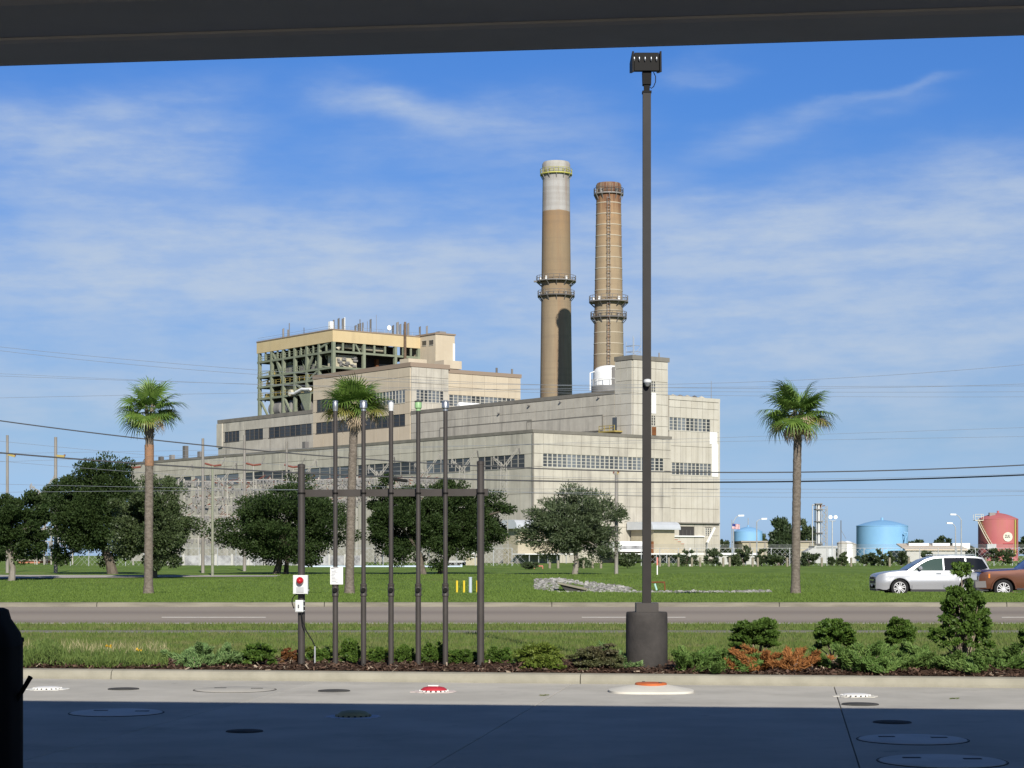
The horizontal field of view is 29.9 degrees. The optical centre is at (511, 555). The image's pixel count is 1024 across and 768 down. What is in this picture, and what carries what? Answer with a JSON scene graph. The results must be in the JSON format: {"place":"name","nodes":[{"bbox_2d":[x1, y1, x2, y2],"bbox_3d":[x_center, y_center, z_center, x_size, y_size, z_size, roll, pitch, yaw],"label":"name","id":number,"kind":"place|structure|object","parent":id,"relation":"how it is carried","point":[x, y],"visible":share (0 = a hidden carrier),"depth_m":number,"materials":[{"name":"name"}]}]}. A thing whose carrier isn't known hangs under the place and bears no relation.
{"place":"outdoors","nodes":[
{"label":"outdoors","id":0,"kind":"place"},
{"bbox_2d":[23,637,169,659],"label":"dry grass","id":1,"kind":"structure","parent":0,"point":[107,646],"depth_m":26.77,"materials":[{"name":"plant"}]},
{"bbox_2d":[0,575,279,577],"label":"service road","id":2,"kind":"structure","parent":0,"point":[56,576],"depth_m":129.76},
{"bbox_2d":[11,386,864,397],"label":"power line","id":3,"kind":"object","parent":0,"point":[479,389],"visible":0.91,"depth_m":174.99,"materials":[{"name":"black metal"}]},
{"bbox_2d":[4,347,1011,388],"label":"power line","id":4,"kind":"object","parent":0,"point":[509,383],"visible":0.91,"depth_m":179.99,"materials":[{"name":"black metal"}]},
{"bbox_2d":[5,351,1016,384],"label":"power line","id":5,"kind":"object","parent":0,"point":[506,384],"visible":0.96,"depth_m":180.99,"materials":[{"name":"black metal"}]},
{"bbox_2d":[0,556,1023,593],"bbox_3d":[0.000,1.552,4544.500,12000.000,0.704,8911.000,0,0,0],"label":"field","id":6,"kind":"structure","parent":0,"point":[79,566],"depth_m":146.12,"materials":[{"name":"green plant"}]},
{"bbox_2d":[0,488,55,580],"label":"oak tree","id":7,"kind":"object","parent":6,"relation":"on","point":[27,535],"visible":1,"depth_m":119.56,"materials":[{"name":"green plant"}]},
{"bbox_2d":[40,451,140,573],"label":"oak tree","id":8,"kind":"object","parent":6,"relation":"on","point":[81,519],"visible":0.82,"depth_m":140.56,"materials":[{"name":"green plant"}]},
{"bbox_2d":[105,473,207,577],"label":"oak tree","id":9,"kind":"object","parent":6,"relation":"on","point":[172,524],"visible":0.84,"depth_m":126.02,"materials":[{"name":"green plant"}]},
{"bbox_2d":[201,438,204,572],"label":"utility pole","id":10,"kind":"object","parent":6,"relation":"on","point":[202,538],"visible":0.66,"depth_m":149.91,"materials":[{"name":"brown wood"}]},
{"bbox_2d":[211,466,213,575],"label":"utility pole","id":11,"kind":"object","parent":6,"relation":"on","point":[212,524],"visible":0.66,"depth_m":131.93,"materials":[{"name":"grey"}]},
{"bbox_2d":[183,478,256,555],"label":"switchyard rack","id":12,"kind":"object","parent":6,"relation":"on","point":[207,484],"visible":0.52,"depth_m":249.83,"materials":[{"name":"grey metal"}]},
{"bbox_2d":[167,554,360,564],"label":"yard wall","id":13,"kind":"structure","parent":6,"relation":"on","point":[222,560],"depth_m":235.90,"materials":[{"name":"white concrete"}]},
{"bbox_2d":[200,472,360,573],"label":"oak tree","id":14,"kind":"object","parent":6,"relation":"on","point":[269,531],"visible":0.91,"depth_m":140.21,"materials":[{"name":"green plant"}]},
{"bbox_2d":[254,475,332,527],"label":"switchyard rack","id":15,"kind":"object","parent":6,"relation":"on","point":[271,481],"visible":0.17,"depth_m":252.82,"materials":[{"name":"grey"}]},
{"bbox_2d":[70,548,528,565],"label":"chain link fence","id":16,"kind":"object","parent":6,"relation":"on","point":[291,563],"visible":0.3,"depth_m":222.00,"materials":[{"name":"metal"}]},
{"bbox_2d":[318,372,398,593],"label":"palm tree","id":17,"kind":"object","parent":6,"relation":"on","point":[349,393],"visible":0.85,"depth_m":75.34,"materials":[{"name":"green plant"}]},
{"bbox_2d":[216,358,521,454],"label":"power station block","id":18,"kind":"structure","parent":6,"relation":"on","point":[278,431],"depth_m":387.40,"materials":[{"name":"grey concrete"}]},
{"bbox_2d":[268,423,311,438],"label":"window","id":19,"kind":"structure","parent":18,"relation":"in","point":[302,429],"depth_m":409.57,"materials":[{"name":"grey glass"}]},
{"bbox_2d":[256,315,455,415],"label":"boiler house","id":20,"kind":"structure","parent":18,"relation":"on","point":[331,349],"depth_m":430.04,"materials":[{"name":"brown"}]},
{"bbox_2d":[316,414,404,433],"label":"window","id":21,"kind":"structure","parent":18,"relation":"in","point":[398,420],"depth_m":385.88,"materials":[{"name":"grey glass"}]},
{"bbox_2d":[416,390,443,403],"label":"window","id":22,"kind":"structure","parent":18,"relation":"in","point":[426,396],"depth_m":377.40,"materials":[{"name":"grey"}]},
{"bbox_2d":[449,395,514,406],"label":"window","id":23,"kind":"structure","parent":18,"relation":"in","point":[453,399],"depth_m":384.28,"materials":[{"name":"grey"}]},
{"bbox_2d":[338,474,449,564],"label":"switchyard rack","id":24,"kind":"object","parent":6,"relation":"on","point":[344,485],"visible":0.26,"depth_m":255.83,"materials":[{"name":"grey metal"}]},
{"bbox_2d":[130,429,671,562],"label":"power station wing","id":25,"kind":"structure","parent":6,"relation":"on","point":[622,452],"depth_m":313.62,"materials":[{"name":"beige concrete"}]},
{"bbox_2d":[246,470,291,483],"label":"window","id":26,"kind":"structure","parent":25,"relation":"in","point":[257,475],"depth_m":363.39,"materials":[{"name":"grey"}]},
{"bbox_2d":[305,466,347,480],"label":"window","id":27,"kind":"structure","parent":25,"relation":"in","point":[329,470],"depth_m":346.75,"materials":[{"name":"grey"}]},
{"bbox_2d":[357,461,415,477],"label":"window","id":28,"kind":"structure","parent":25,"relation":"in","point":[401,466],"depth_m":329.82,"materials":[{"name":"grey glass"}]},
{"bbox_2d":[425,458,469,473],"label":"window","id":29,"kind":"structure","parent":25,"relation":"in","point":[437,468],"depth_m":317.26,"materials":[{"name":"grey"}]},
{"bbox_2d":[478,454,524,470],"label":"window","id":30,"kind":"structure","parent":25,"relation":"in","point":[518,460],"depth_m":305.48,"materials":[{"name":"grey"}]},
{"bbox_2d":[542,453,663,470],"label":"window","id":31,"kind":"structure","parent":25,"relation":"in","point":[549,460],"depth_m":308.21,"materials":[{"name":"grey glass"}]},
{"bbox_2d":[366,473,460,573],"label":"oak tree","id":32,"kind":"object","parent":6,"relation":"on","point":[404,512],"visible":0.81,"depth_m":139.77,"materials":[{"name":"green plant"}]},
{"bbox_2d":[415,479,517,573],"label":"oak tree","id":33,"kind":"object","parent":6,"relation":"on","point":[464,522],"visible":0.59,"depth_m":141.70,"materials":[{"name":"green plant"}]},
{"bbox_2d":[492,447,519,563],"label":"lattice mast","id":34,"kind":"object","parent":6,"relation":"on","point":[506,463],"visible":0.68,"depth_m":261.60,"materials":[{"name":"metal"}]},
{"bbox_2d":[500,520,572,562],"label":"loading dock","id":35,"kind":"object","parent":6,"relation":"on","point":[516,552],"visible":0.41,"depth_m":291.48,"materials":[{"name":"concrete"}]},
{"bbox_2d":[534,160,575,397],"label":"chimney","id":36,"kind":"object","parent":6,"relation":"on","point":[556,282],"visible":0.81,"depth_m":422.18,"materials":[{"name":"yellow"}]},
{"bbox_2d":[411,345,719,561],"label":"power station hall","id":37,"kind":"structure","parent":6,"relation":"on","point":[682,421],"depth_m":332.51,"materials":[{"name":"grey concrete"}]},
{"bbox_2d":[589,365,614,391],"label":"domed tank","id":38,"kind":"object","parent":37,"relation":"on","point":[604,375],"visible":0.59,"depth_m":372.24,"materials":[{"name":"white metal"}]},
{"bbox_2d":[668,417,710,432],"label":"window","id":39,"kind":"structure","parent":37,"relation":"in","point":[674,423],"depth_m":331.43,"materials":[{"name":"grey glass"}]},
{"bbox_2d":[671,462,711,476],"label":"window","id":40,"kind":"structure","parent":37,"relation":"in","point":[681,467],"depth_m":331.76,"materials":[{"name":"grey"}]},
{"bbox_2d":[511,479,630,573],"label":"tree","id":41,"kind":"object","parent":6,"relation":"on","point":[575,527],"visible":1,"depth_m":137.04,"materials":[{"name":"green plant"}]},
{"bbox_2d":[533,577,632,591],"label":"riprap","id":42,"kind":"object","parent":6,"relation":"on","point":[544,582],"visible":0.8,"depth_m":104.68,"materials":[{"name":"stone"}]},
{"bbox_2d":[589,181,627,385],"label":"chimney","id":43,"kind":"object","parent":6,"relation":"on","point":[608,318],"visible":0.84,"depth_m":381.63,"materials":[{"name":"beige concrete"}]},
{"bbox_2d":[609,522,703,562],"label":"loading dock","id":44,"kind":"object","parent":6,"relation":"on","point":[662,534],"visible":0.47,"depth_m":308.53,"materials":[{"name":"concrete"}]},
{"bbox_2d":[734,518,761,540],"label":"storage tank","id":45,"kind":"object","parent":6,"relation":"on","point":[747,533],"visible":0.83,"depth_m":596.57,"materials":[{"name":"metal"}]},
{"bbox_2d":[732,541,814,562],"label":"building","id":46,"kind":"structure","parent":6,"relation":"on","point":[804,545],"depth_m":330.00,"materials":[{"name":"concrete"}]},
{"bbox_2d":[766,515,801,565],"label":"evergreen tree","id":47,"kind":"object","parent":6,"relation":"on","point":[779,542],"visible":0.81,"depth_m":230.20,"materials":[{"name":"green plant"}]},
{"bbox_2d":[801,546,837,562],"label":"metal shed","id":48,"kind":"structure","parent":6,"relation":"on","point":[817,549],"depth_m":300.00,"materials":[{"name":"metal"}]},
{"bbox_2d":[812,503,827,545],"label":"exhaust stack","id":49,"kind":"object","parent":6,"relation":"on","point":[818,521],"visible":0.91,"depth_m":314.41,"materials":[{"name":"white metal"}]},
{"bbox_2d":[641,548,1023,565],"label":"chain link fence","id":50,"kind":"object","parent":6,"relation":"on","point":[824,553],"visible":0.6,"depth_m":222.00,"materials":[{"name":"metal"}]},
{"bbox_2d":[856,518,907,560],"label":"storage tank","id":51,"kind":"object","parent":6,"relation":"on","point":[885,535],"visible":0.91,"depth_m":415.30,"materials":[{"name":"blue metal"}]},
{"bbox_2d":[869,554,988,593],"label":"parked suv","id":52,"kind":"object","parent":6,"relation":"on","point":[929,574],"visible":0.62,"depth_m":84.07,"materials":[{"name":"silver metal"}]},
{"bbox_2d":[890,543,969,561],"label":"flat roofed building","id":53,"kind":"structure","parent":6,"relation":"on","point":[946,548],"depth_m":362.25,"materials":[{"name":"white"}]},
{"bbox_2d":[973,511,1017,560],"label":"storage tank","id":54,"kind":"object","parent":6,"relation":"on","point":[998,530],"visible":0.91,"depth_m":426.34,"materials":[{"name":"metal"}]},
{"bbox_2d":[969,560,1023,592],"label":"pickup truck","id":55,"kind":"object","parent":6,"relation":"on","point":[999,580],"visible":0.82,"depth_m":80.04,"materials":[{"name":"orange metal"}]},
{"bbox_2d":[986,547,1016,565],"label":"bush","id":56,"kind":"object","parent":6,"relation":"on","point":[1008,554],"visible":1,"depth_m":215.56,"materials":[{"name":"green plant"}]},
{"bbox_2d":[0,591,1023,601],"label":"median grass","id":57,"kind":"structure","parent":0,"point":[812,596],"depth_m":71.73,"materials":[{"name":"green plant"}]},
{"bbox_2d":[0,452,1023,482],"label":"power line","id":58,"kind":"object","parent":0,"point":[522,480],"visible":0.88,"depth_m":112.96,"materials":[{"name":"grey metal"}]},
{"bbox_2d":[0,593,1023,601],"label":"median","id":59,"kind":"object","parent":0,"point":[631,597],"visible":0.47,"depth_m":72.04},
{"bbox_2d":[114,376,189,593],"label":"palm tree","id":60,"kind":"object","parent":59,"relation":"on","point":[146,424],"visible":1,"depth_m":75.34,"materials":[{"name":"green plant"}]},
{"bbox_2d":[756,377,838,593],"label":"palm tree","id":61,"kind":"object","parent":59,"relation":"on","point":[800,425],"visible":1,"depth_m":75.34,"materials":[{"name":"green plant"}]},
{"bbox_2d":[0,420,1023,472],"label":"power line","id":62,"kind":"object","parent":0,"point":[514,467],"visible":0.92,"depth_m":111.97,"materials":[{"name":"grey metal"}]},
{"bbox_2d":[0,36,1023,555],"label":"sky","id":63,"kind":"structure","parent":0,"point":[839,210],"materials":[{"name":"blue"}]},
{"bbox_2d":[1,607,1023,622],"bbox_3d":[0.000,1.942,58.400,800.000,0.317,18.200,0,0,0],"label":"road","id":64,"kind":"structure","parent":0,"point":[435,614],"depth_m":58.11,"materials":[{"name":"grey asphalt"}]},
{"bbox_2d":[2,441,1023,479],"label":"power line","id":65,"kind":"object","parent":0,"point":[506,475],"visible":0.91,"depth_m":119.99,"materials":[{"name":"black metal"}]},
{"bbox_2d":[19,630,1018,632],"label":"footpath","id":66,"kind":"structure","parent":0,"point":[422,631],"depth_m":42.54,"materials":[{"name":"concrete"}]},
{"bbox_2d":[19,624,1018,629],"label":"roadside strip","id":67,"kind":"object","parent":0,"point":[430,629],"visible":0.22,"depth_m":44.22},
{"bbox_2d":[15,621,1023,629],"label":"roadside grass","id":68,"kind":"structure","parent":0,"point":[397,626],"depth_m":44.92,"materials":[{"name":"green plant"}]},
{"bbox_2d":[21,629,1023,661],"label":"verge","id":69,"kind":"structure","parent":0,"point":[321,638],"depth_m":36.41,"materials":[{"name":"green plant"}]},
{"bbox_2d":[23,655,1023,676],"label":"planting bed","id":70,"kind":"object","parent":69,"relation":"on","point":[532,671],"visible":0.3,"depth_m":24.66,"materials":[{"name":"brown wood"}]},
{"bbox_2d":[23,636,168,667],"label":"weeds","id":71,"kind":"object","parent":70,"relation":"on","point":[45,650],"visible":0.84,"depth_m":25.55,"materials":[{"name":"green plant"}]},
{"bbox_2d":[159,641,246,667],"bbox_3d":[-4.103,1.284,25.694,1.125,0.344,1.592,0,0,-37],"label":"juniper bush","id":72,"kind":"object","parent":70,"relation":"on","point":[197,654],"visible":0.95,"depth_m":25.31,"materials":[{"name":"green plant"}]},
{"bbox_2d":[241,642,277,664],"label":"shrub","id":73,"kind":"object","parent":70,"relation":"on","point":[257,652],"visible":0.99,"depth_m":25.42,"materials":[{"name":"green plant"}]},
{"bbox_2d":[332,400,338,664],"bbox_3d":[-2.331,-0.275,25.326,0.092,3.544,0.117,0,0,0],"label":"vent pipe","id":74,"kind":"object","parent":70,"relation":"on","point":[335,591],"visible":0.98,"depth_m":25.31,"materials":[{"name":"grey metal"}]},
{"bbox_2d":[339,638,360,662],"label":"shrub","id":75,"kind":"object","parent":70,"relation":"on","point":[349,652],"visible":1,"depth_m":25.69,"materials":[{"name":"green plant"}]},
{"bbox_2d":[360,400,366,665],"bbox_3d":[-1.955,-0.273,25.274,0.099,3.540,0.121,0,0,0],"label":"vent pipe","id":76,"kind":"object","parent":70,"relation":"on","point":[363,584],"visible":0.98,"depth_m":25.26,"materials":[{"name":"grey metal"}]},
{"bbox_2d":[388,400,394,664],"bbox_3d":[-1.590,-0.271,25.218,0.092,3.536,0.117,0,0,0],"label":"vent pipe","id":77,"kind":"object","parent":70,"relation":"on","point":[391,589],"visible":0.98,"depth_m":25.20,"materials":[{"name":"brown metal"}]},
{"bbox_2d":[297,461,488,666],"bbox_3d":[-1.581,0.126,25.322,2.552,2.736,0.148,0,0,8],"label":"vent rack","id":78,"kind":"object","parent":70,"relation":"on","point":[480,492],"visible":0.89,"depth_m":25.31,"materials":[{"name":"brown metal"}]},
{"bbox_2d":[293,575,308,593],"bbox_3d":[-2.783,0.384,25.317,0.209,0.250,0.212,0,0,0],"label":"alarm box","id":79,"kind":"object","parent":78,"relation":"attached to","point":[300,584],"visible":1,"depth_m":25.31,"materials":[{"name":"grey plastic"}]},
{"bbox_2d":[394,644,414,662],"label":"shrub","id":80,"kind":"object","parent":70,"relation":"on","point":[402,652],"visible":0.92,"depth_m":25.56,"materials":[{"name":"green plant"}]},
{"bbox_2d":[414,400,421,664],"bbox_3d":[-1.230,-0.269,25.168,0.099,3.531,0.121,0,0,0],"label":"vent pipe","id":81,"kind":"object","parent":70,"relation":"on","point":[418,584],"visible":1,"depth_m":25.15,"materials":[{"name":"brown metal"}]},
{"bbox_2d":[421,641,442,663],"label":"shrub","id":82,"kind":"object","parent":70,"relation":"on","point":[432,652],"visible":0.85,"depth_m":25.52,"materials":[{"name":"green plant"}]},
{"bbox_2d":[442,400,448,665],"bbox_3d":[-0.871,-0.267,25.116,0.099,3.527,0.121,0,0,0],"label":"vent pipe","id":83,"kind":"object","parent":70,"relation":"on","point":[445,584],"visible":0.98,"depth_m":25.10,"materials":[{"name":"grey metal"}]},
{"bbox_2d":[448,649,476,663],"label":"shrub","id":84,"kind":"object","parent":70,"relation":"on","point":[461,656],"visible":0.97,"depth_m":25.43,"materials":[{"name":"green plant"}]},
{"bbox_2d":[484,645,515,663],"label":"shrub","id":85,"kind":"object","parent":70,"relation":"on","point":[504,653],"visible":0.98,"depth_m":25.38,"materials":[{"name":"green plant"}]},
{"bbox_2d":[513,641,566,669],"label":"shrub","id":86,"kind":"object","parent":70,"relation":"on","point":[546,654],"visible":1,"depth_m":24.62,"materials":[{"name":"green plant"}]},
{"bbox_2d":[565,643,625,670],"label":"shrub","id":87,"kind":"object","parent":70,"relation":"on","point":[592,656],"visible":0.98,"depth_m":24.57,"materials":[{"name":"green plant"}]},
{"bbox_2d":[626,51,667,667],"bbox_3d":[1.768,-2.522,25.293,0.549,8.144,0.734,0,0,0],"label":"lamp post","id":88,"kind":"object","parent":70,"relation":"on","point":[647,631],"visible":0.93,"depth_m":25.14,"materials":[{"name":"metal"}]},
{"bbox_2d":[670,643,763,672],"bbox_3d":[2.588,1.303,24.476,1.197,0.318,1.638,0,0,0],"label":"juniper bush","id":89,"kind":"object","parent":70,"relation":"on","point":[713,660],"visible":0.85,"depth_m":24.16,"materials":[{"name":"green plant"}]},
{"bbox_2d":[727,617,781,651],"bbox_3d":[3.227,1.145,25.495,0.773,0.666,0.790,0,0,0],"label":"shrub","id":90,"kind":"object","parent":70,"relation":"on","point":[763,632],"visible":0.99,"depth_m":25.34,"materials":[{"name":"green plant"}]},
{"bbox_2d":[723,643,834,671],"bbox_3d":[3.369,1.290,24.598,1.651,0.325,1.378,0,0,0],"label":"juniper bush","id":91,"kind":"object","parent":70,"relation":"on","point":[788,659],"visible":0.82,"depth_m":24.29,"materials":[{"name":"orange plant"}]},
{"bbox_2d":[812,618,856,662],"bbox_3d":[4.261,1.148,25.376,0.618,0.661,0.757,0,0,0],"label":"shrub","id":92,"kind":"object","parent":70,"relation":"on","point":[827,632],"visible":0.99,"depth_m":25.22,"materials":[{"name":"green plant"}]},
{"bbox_2d":[808,640,905,672],"bbox_3d":[4.357,1.246,24.263,1.176,0.420,1.227,0,0,0],"label":"juniper bush","id":93,"kind":"object","parent":70,"relation":"on","point":[871,658],"visible":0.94,"depth_m":24.05,"materials":[{"name":"green plant"}]},
{"bbox_2d":[884,616,917,651],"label":"shrub","id":94,"kind":"object","parent":70,"relation":"on","point":[898,633],"visible":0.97,"depth_m":25.16,"materials":[{"name":"green plant"}]},
{"bbox_2d":[884,639,994,672],"bbox_3d":[5.401,1.267,24.519,1.669,0.361,1.367,0,0,36],"label":"juniper bush","id":95,"kind":"object","parent":70,"relation":"on","point":[915,656],"visible":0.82,"depth_m":24.20,"materials":[{"name":"green plant"}]},
{"bbox_2d":[926,560,996,655],"bbox_3d":[5.782,0.773,24.744,0.875,1.426,0.655,0,0,0],"label":"shrub","id":96,"kind":"object","parent":70,"relation":"on","point":[972,610],"visible":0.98,"depth_m":24.64,"materials":[{"name":"green plant"}]},
{"bbox_2d":[968,642,1023,670],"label":"juniper bush","id":97,"kind":"object","parent":70,"relation":"on","point":[1013,656],"visible":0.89,"depth_m":24.16,"materials":[{"name":"green plant"}]},
{"bbox_2d":[23,679,1023,767],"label":"forecourt","id":98,"kind":"structure","parent":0,"point":[495,725],"depth_m":18.07,"materials":[{"name":"grey concrete"}]},
{"bbox_2d":[0,607,22,767],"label":"waste bin","id":99,"kind":"object","parent":98,"relation":"on","point":[11,707],"visible":1,"depth_m":10.92,"materials":[{"name":"black plastic"}]},
{"bbox_2d":[68,708,163,716],"bbox_3d":[-4.019,1.592,19.512,0.961,0.016,0.961,0,0,0],"label":"concrete manhole","id":100,"kind":"object","parent":98,"relation":"on","point":[119,712],"visible":1,"depth_m":19.41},
{"bbox_2d":[193,686,276,692],"bbox_3d":[-3.299,1.592,22.857,0.987,0.016,0.987,0,0,0],"label":"concrete manhole","id":101,"kind":"object","parent":98,"relation":"on","point":[237,689],"visible":1,"depth_m":22.75,"materials":[{"name":"concrete"}]},
{"bbox_2d":[324,710,380,718],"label":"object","id":102,"kind":"object","parent":98,"relation":"on","point":[353,714],"visible":1,"depth_m":18.93,"materials":[{"name":"grey"}]},
{"bbox_2d":[0,0,1023,65],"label":"canopy","id":103,"kind":"object","parent":98,"relation":"on","point":[43,32],"visible":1,"depth_m":9.99,"materials":[{"name":"grey metal"}]},
{"bbox_2d":[23,668,1023,687],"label":"kerb","id":104,"kind":"structure","parent":98,"relation":"on","point":[601,678],"depth_m":24.07,"materials":[{"name":"grey concrete"}]},
{"bbox_2d":[608,681,693,693],"bbox_3d":[1.630,1.540,22.535,0.995,0.119,0.846,0,0,0],"label":"raised cover","id":105,"kind":"object","parent":98,"relation":"on","point":[643,687],"visible":1,"depth_m":22.27,"materials":[{"name":"white concrete"}]},
{"bbox_2d":[856,734,969,744],"bbox_3d":[3.478,1.592,16.667,0.967,0.016,0.967,0,0,0],"label":"concrete manhole","id":106,"kind":"object","parent":98,"relation":"on","point":[912,739],"visible":1,"depth_m":16.57,"materials":[{"name":"grey concrete"}]},
{"bbox_2d":[876,754,1008,767],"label":"concrete manhole","id":107,"kind":"object","parent":98,"relation":"on","point":[937,761],"visible":1,"depth_m":14.80,"materials":[{"name":"grey concrete"}]},
{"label":"ground","id":108,"kind":"structure","parent":0,"visible":0},
{"bbox_2d":[0,602,1023,606],"bbox_3d":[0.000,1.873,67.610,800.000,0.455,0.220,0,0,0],"label":"roadside kerb","id":109,"kind":"structure","parent":108,"relation":"on","point":[493,604],"depth_m":67.52,"materials":[{"name":"grey concrete"}]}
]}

